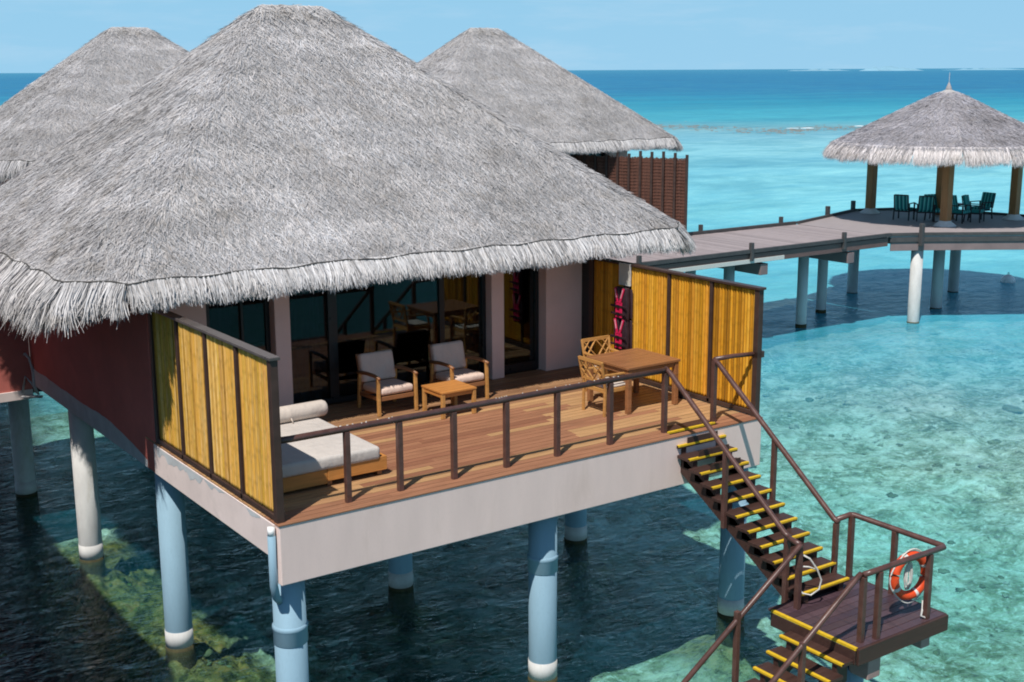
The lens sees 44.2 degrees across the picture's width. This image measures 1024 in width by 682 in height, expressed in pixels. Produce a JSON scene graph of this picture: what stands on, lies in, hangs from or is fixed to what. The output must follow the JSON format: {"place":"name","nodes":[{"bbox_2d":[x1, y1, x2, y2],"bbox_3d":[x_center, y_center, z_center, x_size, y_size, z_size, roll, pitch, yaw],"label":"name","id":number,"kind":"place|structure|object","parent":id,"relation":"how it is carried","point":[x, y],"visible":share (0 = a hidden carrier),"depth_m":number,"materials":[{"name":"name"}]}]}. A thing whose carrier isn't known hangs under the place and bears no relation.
{"place":"outdoors","nodes":[
{"label":"outdoors","id":0,"kind":"place"},
{"bbox_2d":[0,516,387,681],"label":"coral bank","id":1,"kind":"structure","parent":0,"point":[53,584],"depth_m":22.20,"materials":[{"name":"green stone"}]},
{"bbox_2d":[0,568,356,675],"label":"coral garden","id":2,"kind":"object","parent":1,"relation":"on","point":[206,652],"visible":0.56,"depth_m":21.83,"materials":[{"name":"stone"}]},
{"bbox_2d":[0,341,1023,681],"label":"seabed","id":3,"kind":"structure","parent":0,"point":[968,509],"depth_m":25.87,"materials":[{"name":"teal sand"}]},
{"bbox_2d":[0,26,187,184],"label":"villa","id":4,"kind":"object","parent":3,"relation":"on","point":[90,80],"visible":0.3,"depth_m":38.77,"materials":[{"name":"plant"}]},
{"bbox_2d":[0,4,762,681],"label":"villa","id":5,"kind":"object","parent":3,"relation":"on","point":[316,198],"visible":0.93,"depth_m":19.62,"materials":[{"name":"plant"}]},
{"bbox_2d":[147,308,284,523],"bbox_3d":[-3.946,0.843,16.492,0.140,2.050,4.180,-9,15,-34],"label":"bamboo screen","id":6,"kind":"object","parent":5,"relation":"on","point":[216,405],"visible":0.99,"depth_m":16.16,"materials":[{"name":"yellow wood"}]},
{"bbox_2d":[205,294,270,352],"bbox_3d":[-4.202,0.049,19.368,1.044,2.358,0.075,-9,15,-34],"label":"window","id":7,"kind":"structure","parent":5,"relation":"in","point":[248,321],"depth_m":19.35,"materials":[{"name":"black glass"}]},
{"bbox_2d":[280,417,386,492],"bbox_3d":[-3.030,1.518,17.125,1.860,0.415,2.150,-9,15,-34],"label":"daybed","id":8,"kind":"object","parent":5,"relation":"on","point":[312,462],"visible":0.42,"depth_m":16.52,"materials":[{"name":"white fabric"}]},
{"bbox_2d":[280,400,327,423],"bbox_3d":[-3.414,1.071,17.682,1.810,0.240,0.281,-9,15,-34],"label":"bolster","id":9,"kind":"object","parent":8,"relation":"on","point":[303,411],"visible":0.52,"depth_m":17.90,"materials":[{"name":"white fabric"}]},
{"bbox_2d":[355,349,417,416],"bbox_3d":[-2.007,0.653,20.052,0.730,0.873,0.817,-9,15,-34],"label":"armchair","id":10,"kind":"object","parent":5,"relation":"on","point":[376,368],"visible":1,"depth_m":20.05,"materials":[{"name":"grey fabric"}]},
{"bbox_2d":[289,269,485,403],"bbox_3d":[-2.015,-0.284,20.871,3.776,2.358,0.075,-9,15,-34],"label":"sliding door","id":11,"kind":"structure","parent":5,"relation":"in","point":[327,330],"depth_m":20.73,"materials":[{"name":"black glass"}]},
{"bbox_2d":[421,380,476,418],"bbox_3d":[-0.990,0.916,19.859,0.640,0.425,0.620,-9,15,-34],"label":"side table","id":12,"kind":"object","parent":5,"relation":"on","point":[454,389],"visible":0.96,"depth_m":19.74,"materials":[{"name":"orange wood"}]},
{"bbox_2d":[428,340,488,404],"bbox_3d":[-0.895,0.501,20.733,0.730,0.873,0.817,-9,15,-34],"label":"armchair","id":13,"kind":"object","parent":5,"relation":"on","point":[451,358],"visible":0.89,"depth_m":20.74,"materials":[{"name":"grey fabric"}]},
{"bbox_2d":[281,367,667,502],"bbox_3d":[-0.271,1.262,16.887,6.261,1.028,0.106,-9,15,-34],"label":"deck railing","id":14,"kind":"object","parent":5,"relation":"on","point":[398,421],"visible":0.99,"depth_m":16.64,"materials":[{"name":"wood"}]},
{"bbox_2d":[504,264,538,373],"bbox_3d":[0.101,-0.607,22.328,0.874,2.358,0.070,-9,15,-34],"label":"glass door","id":15,"kind":"structure","parent":5,"relation":"in","point":[521,288],"depth_m":22.41,"materials":[{"name":"black glass"}]},
{"bbox_2d":[581,335,618,391],"bbox_3d":[1.563,0.415,21.033,0.610,0.888,0.608,-9,15,-34],"label":"dining chair","id":16,"kind":"object","parent":5,"relation":"on","point":[594,339],"visible":0.3,"depth_m":21.11,"materials":[{"name":"brown wood"}]},
{"bbox_2d":[578,355,624,416],"bbox_3d":[1.449,0.675,19.825,0.608,0.888,0.610,-9,15,-34],"label":"dining chair","id":17,"kind":"object","parent":5,"relation":"on","point":[619,386],"visible":0.77,"depth_m":19.66,"materials":[{"name":"brown wood"}]},
{"bbox_2d":[586,348,680,413],"bbox_3d":[1.945,0.633,20.348,1.100,0.745,1.060,-9,15,-34],"label":"dining table","id":18,"kind":"object","parent":5,"relation":"on","point":[633,360],"visible":0.93,"depth_m":20.16,"materials":[{"name":"brown wood"}]},
{"bbox_2d":[581,256,765,416],"bbox_3d":[2.548,-0.307,21.058,0.140,2.320,4.400,-9,15,-34],"label":"bamboo screen","id":19,"kind":"object","parent":5,"relation":"on","point":[695,324],"visible":0.8,"depth_m":20.57,"materials":[{"name":"yellow wood"}]},
{"bbox_2d":[610,318,631,349],"bbox_3d":[1.890,-0.129,21.809,0.187,0.584,0.400,-9,15,-34],"label":"life jacket","id":20,"kind":"object","parent":19,"relation":"hanging from","point":[622,335],"visible":0.95,"depth_m":21.72,"materials":[{"name":"pink fabric"}]},
{"bbox_2d":[611,286,632,320],"bbox_3d":[1.887,-0.657,21.696,0.187,0.584,0.400,-9,15,-34],"label":"life jacket","id":21,"kind":"object","parent":19,"relation":"hanging from","point":[623,303],"visible":1,"depth_m":21.61,"materials":[{"name":"pink fabric"}]},
{"bbox_2d":[619,262,630,285],"bbox_3d":[1.939,-1.143,21.631,0.032,0.380,0.290,-9,15,-34],"label":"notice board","id":22,"kind":"object","parent":19,"relation":"attached to","point":[625,274],"visible":1,"depth_m":21.62,"materials":[{"name":"plastic"}]},
{"bbox_2d":[710,351,763,421],"bbox_3d":[3.450,0.699,19.374,0.923,1.050,0.134,-5,13,-22],"label":"railing return","id":23,"kind":"object","parent":5,"relation":"on","point":[713,394],"visible":1,"depth_m":19.20,"materials":[{"name":"brown wood"}]},
{"bbox_2d":[418,27,682,157],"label":"villa","id":24,"kind":"object","parent":3,"relation":"on","point":[547,100],"visible":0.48,"depth_m":43.62,"materials":[{"name":"plant"}]},
{"bbox_2d":[589,151,604,155],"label":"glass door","id":25,"kind":"structure","parent":24,"relation":"in","point":[602,153],"depth_m":45.07,"materials":[{"name":"glass"}]},
{"bbox_2d":[570,150,688,229],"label":"slatted fence","id":26,"kind":"object","parent":24,"relation":"attached to","point":[661,184],"visible":0.4,"depth_m":42.90,"materials":[{"name":"brown wood"}]},
{"bbox_2d":[337,342,1023,679],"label":"coral rubble","id":27,"kind":"object","parent":3,"relation":"on","point":[567,644],"visible":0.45,"depth_m":26.20,"materials":[{"name":"stone"}]},
{"bbox_2d":[603,216,891,327],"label":"jetty walkway","id":28,"kind":"structure","parent":3,"relation":"on","point":[745,249],"depth_m":41.84,"materials":[{"name":"wood"}]},
{"bbox_2d":[768,512,948,681],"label":"stair landing","id":29,"kind":"object","parent":3,"relation":"on","point":[867,625],"visible":0.86,"depth_m":16.46,"materials":[{"name":"brown wood"}]},
{"bbox_2d":[656,358,849,603],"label":"staircase","id":30,"kind":"structure","parent":29,"relation":"on","point":[728,465],"depth_m":17.93,"materials":[{"name":"brown wood"}]},
{"bbox_2d":[681,543,862,681],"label":"stairs","id":31,"kind":"structure","parent":29,"relation":"attached to","point":[789,657],"depth_m":15.97,"materials":[{"name":"brown wood"}]},
{"bbox_2d":[801,554,821,595],"bbox_3d":[3.985,3.110,16.829,0.354,0.624,0.044,-3,12,-13],"label":"rope","id":32,"kind":"object","parent":29,"relation":"hanging from","point":[814,565],"visible":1,"depth_m":16.84,"materials":[{"name":"white fabric"}]},
{"bbox_2d":[889,548,925,603],"bbox_3d":[5.209,3.069,16.511,0.721,0.763,0.129,-6,13,-24],"label":"lifebuoy","id":33,"kind":"object","parent":29,"relation":"hanging from","point":[915,591],"visible":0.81,"depth_m":16.50,"materials":[{"name":"plastic"}]},
{"bbox_2d":[920,600,924,617],"bbox_3d":[5.408,3.513,16.533,0.089,0.228,0.187,11,16,41],"label":"rope","id":34,"kind":"object","parent":29,"relation":"on","point":[922,610],"visible":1,"depth_m":16.51,"materials":[{"name":"white fabric"}]},
{"bbox_2d":[796,200,1023,323],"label":"gazebo platform","id":35,"kind":"structure","parent":3,"relation":"on","point":[921,235],"depth_m":45.30,"materials":[{"name":"white paint"}]},
{"bbox_2d":[892,194,914,220],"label":"patio chair","id":36,"kind":"object","parent":35,"relation":"on","point":[901,203],"visible":1,"depth_m":47.37,"materials":[{"name":"fabric"}]},
{"bbox_2d":[822,74,1023,227],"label":"gazebo","id":37,"kind":"object","parent":35,"relation":"on","point":[945,130],"visible":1,"depth_m":45.11,"materials":[{"name":"plant"}]},
{"bbox_2d":[913,196,934,221],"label":"patio chair","id":38,"kind":"object","parent":35,"relation":"on","point":[925,204],"visible":1,"depth_m":46.90,"materials":[{"name":"fabric"}]},
{"bbox_2d":[924,194,939,221],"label":"patio chair","id":39,"kind":"object","parent":35,"relation":"on","point":[936,210],"visible":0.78,"depth_m":47.29,"materials":[{"name":"fabric"}]},
{"bbox_2d":[952,195,971,223],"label":"patio chair","id":40,"kind":"object","parent":35,"relation":"on","point":[956,211],"visible":0.66,"depth_m":46.62,"materials":[{"name":"fabric"}]},
{"bbox_2d":[961,195,985,222],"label":"patio chair","id":41,"kind":"object","parent":35,"relation":"on","point":[967,203],"visible":0.86,"depth_m":46.79,"materials":[{"name":"fabric"}]},
{"bbox_2d":[969,192,995,219],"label":"patio chair","id":42,"kind":"object","parent":35,"relation":"on","point":[988,199],"visible":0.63,"depth_m":47.79,"materials":[{"name":"fabric"}]},
{"bbox_2d":[0,68,1023,342],"bbox_3d":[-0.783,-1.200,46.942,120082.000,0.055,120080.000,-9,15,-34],"label":"water","id":43,"kind":"structure","parent":0,"point":[758,176],"depth_m":103.23,"materials":[{"name":"blue liquid"}]},
{"bbox_2d":[657,121,858,133],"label":"reef","id":44,"kind":"object","parent":43,"relation":"in","point":[737,130],"visible":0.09,"depth_m":186.16},
{"bbox_2d":[1000,272,1015,282],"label":"mooring buoy","id":45,"kind":"object","parent":43,"relation":"on","point":[1007,278],"visible":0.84,"depth_m":52.06,"materials":[{"name":"white plastic"}]},
{"bbox_2d":[0,0,1023,72],"label":"sky","id":46,"kind":"structure","parent":0,"point":[36,35],"materials":[{"name":"blue"}]},
{"bbox_2d":[678,390,689,399],"bbox_3d":[2.784,0.868,20.726,0.120,0.120,0.320,-9,15,-34],"label":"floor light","id":47,"kind":"object","parent":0,"point":[680,395],"visible":0.28,"depth_m":20.66,"materials":[{"name":"metal"}]},
{"bbox_2d":[790,69,848,70],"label":"distant island","id":48,"kind":"structure","parent":0,"point":[819,70],"depth_m":5841.38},
{"bbox_2d":[860,66,923,70],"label":"distant island","id":49,"kind":"structure","parent":0,"point":[887,68],"depth_m":5059.05,"materials":[{"name":"blue"}]},
{"bbox_2d":[957,68,1023,69],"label":"distant island","id":50,"kind":"structure","parent":0,"point":[990,69],"depth_m":5840.79,"materials":[{"name":"blue"}]}
]}

